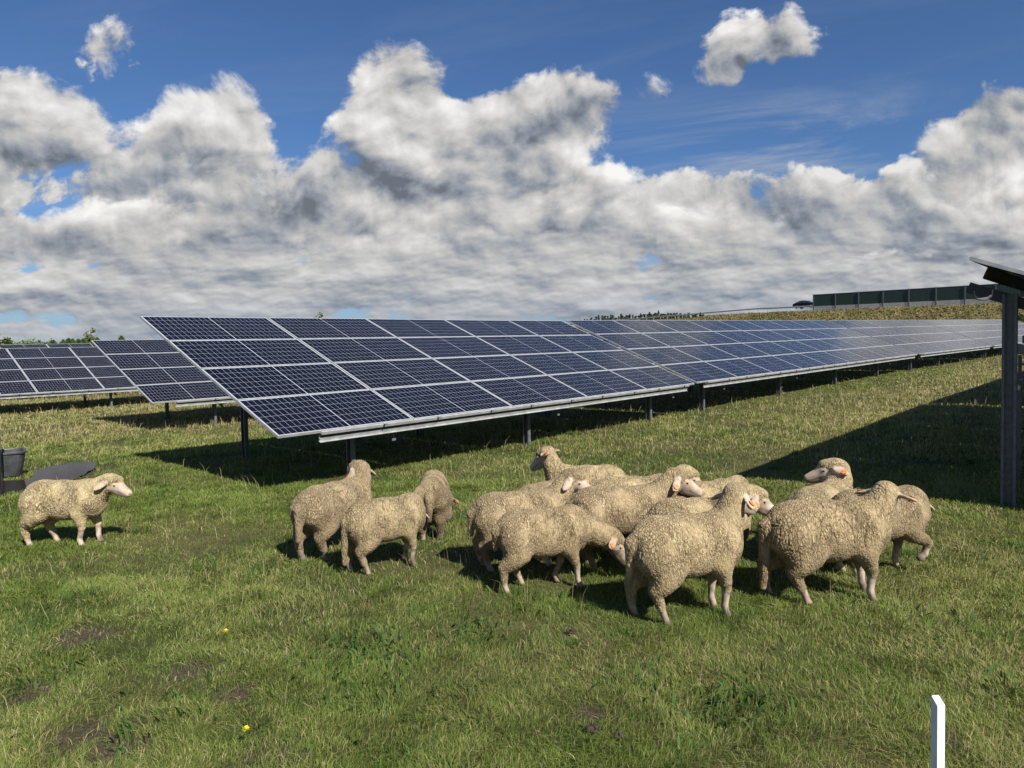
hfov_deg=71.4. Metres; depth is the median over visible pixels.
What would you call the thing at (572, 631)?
sheep dropping
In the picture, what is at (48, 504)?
sheep
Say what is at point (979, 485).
grass
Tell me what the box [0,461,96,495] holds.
puddle
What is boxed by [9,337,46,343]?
bush
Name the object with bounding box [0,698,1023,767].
grass
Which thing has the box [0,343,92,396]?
solar table
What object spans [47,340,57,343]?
thuja tree
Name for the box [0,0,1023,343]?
sky
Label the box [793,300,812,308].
car
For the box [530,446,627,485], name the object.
sheep
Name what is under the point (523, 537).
sheep
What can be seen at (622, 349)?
solar table
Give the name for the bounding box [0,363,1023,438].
grass
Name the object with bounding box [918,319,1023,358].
solar table
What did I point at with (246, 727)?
dandelion
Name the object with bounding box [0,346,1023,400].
grass
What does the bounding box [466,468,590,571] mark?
sheep
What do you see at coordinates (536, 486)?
sheep
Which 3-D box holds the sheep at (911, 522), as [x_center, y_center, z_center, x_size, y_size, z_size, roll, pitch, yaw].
[2.786,1.093,5.379,0.968,0.650,0.477,-2,3,-21]
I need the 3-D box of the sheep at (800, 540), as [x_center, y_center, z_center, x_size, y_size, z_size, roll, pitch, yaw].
[2.190,1.062,4.828,1.064,0.791,0.424,-1,3,-3]
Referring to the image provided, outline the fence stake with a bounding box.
[931,695,944,767]
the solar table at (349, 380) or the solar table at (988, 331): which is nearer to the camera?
the solar table at (349, 380)
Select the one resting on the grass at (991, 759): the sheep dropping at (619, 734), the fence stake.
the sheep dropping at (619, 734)
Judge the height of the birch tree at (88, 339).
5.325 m
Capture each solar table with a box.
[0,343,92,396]
[0,347,138,406]
[91,339,238,424]
[140,316,694,471]
[566,320,917,410]
[588,333,672,372]
[829,320,990,369]
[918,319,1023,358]
[966,257,1023,506]
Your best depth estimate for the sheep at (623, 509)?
5.54 m
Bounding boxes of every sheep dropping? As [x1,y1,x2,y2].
[566,628,575,633]
[585,724,598,733]
[613,731,624,738]
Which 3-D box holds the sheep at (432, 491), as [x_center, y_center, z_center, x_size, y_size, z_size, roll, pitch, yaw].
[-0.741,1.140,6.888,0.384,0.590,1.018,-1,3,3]
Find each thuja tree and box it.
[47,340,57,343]
[63,338,73,343]
[1018,314,1023,321]
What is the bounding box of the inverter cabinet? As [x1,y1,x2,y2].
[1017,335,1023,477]
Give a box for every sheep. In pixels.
[17,473,132,546]
[289,460,375,560]
[340,492,428,574]
[413,469,459,540]
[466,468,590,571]
[491,504,625,594]
[520,476,574,494]
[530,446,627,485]
[565,467,702,570]
[594,464,700,485]
[624,481,757,624]
[642,484,773,583]
[676,475,748,497]
[757,481,917,604]
[785,458,852,569]
[831,485,934,577]
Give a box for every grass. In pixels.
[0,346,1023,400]
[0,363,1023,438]
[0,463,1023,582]
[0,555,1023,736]
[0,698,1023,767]
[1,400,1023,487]
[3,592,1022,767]
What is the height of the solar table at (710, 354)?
3.043 m
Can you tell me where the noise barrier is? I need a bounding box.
[813,284,1023,309]
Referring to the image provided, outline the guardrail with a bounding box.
[569,306,812,324]
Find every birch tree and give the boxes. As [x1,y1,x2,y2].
[0,334,12,344]
[83,327,98,343]
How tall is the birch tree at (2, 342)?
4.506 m
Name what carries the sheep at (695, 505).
on the ground at (70, 634)
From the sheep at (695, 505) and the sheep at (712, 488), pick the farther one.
the sheep at (712, 488)
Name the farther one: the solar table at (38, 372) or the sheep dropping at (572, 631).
the solar table at (38, 372)
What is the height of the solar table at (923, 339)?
2.894 m
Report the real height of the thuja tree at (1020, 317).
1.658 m
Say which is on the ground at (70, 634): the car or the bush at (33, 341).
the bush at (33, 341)
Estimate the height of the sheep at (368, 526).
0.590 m
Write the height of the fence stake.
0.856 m
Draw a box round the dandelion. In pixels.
[242,725,248,750]
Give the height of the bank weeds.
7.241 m
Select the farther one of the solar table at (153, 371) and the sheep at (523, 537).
the solar table at (153, 371)
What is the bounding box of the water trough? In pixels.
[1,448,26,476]
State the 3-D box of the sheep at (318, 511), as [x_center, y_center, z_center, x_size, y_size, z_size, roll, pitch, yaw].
[-1.553,1.091,6.215,0.404,0.770,0.925,0,3,26]
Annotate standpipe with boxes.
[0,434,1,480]
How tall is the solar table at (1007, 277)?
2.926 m
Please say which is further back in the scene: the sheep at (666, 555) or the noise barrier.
the noise barrier
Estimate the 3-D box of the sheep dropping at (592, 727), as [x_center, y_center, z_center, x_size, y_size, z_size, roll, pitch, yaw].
[0.356,1.545,3.192,0.058,0.028,0.061,0,3,22]
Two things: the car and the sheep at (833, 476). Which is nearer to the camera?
the sheep at (833, 476)
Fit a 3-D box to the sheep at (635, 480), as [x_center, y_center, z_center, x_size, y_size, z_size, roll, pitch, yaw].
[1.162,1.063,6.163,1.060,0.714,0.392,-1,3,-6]
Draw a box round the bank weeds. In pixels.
[576,302,1023,335]
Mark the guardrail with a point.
(777, 308)
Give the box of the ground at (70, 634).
[0,304,1023,767]
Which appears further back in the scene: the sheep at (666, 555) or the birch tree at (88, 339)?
the birch tree at (88, 339)
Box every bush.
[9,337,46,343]
[21,338,45,343]

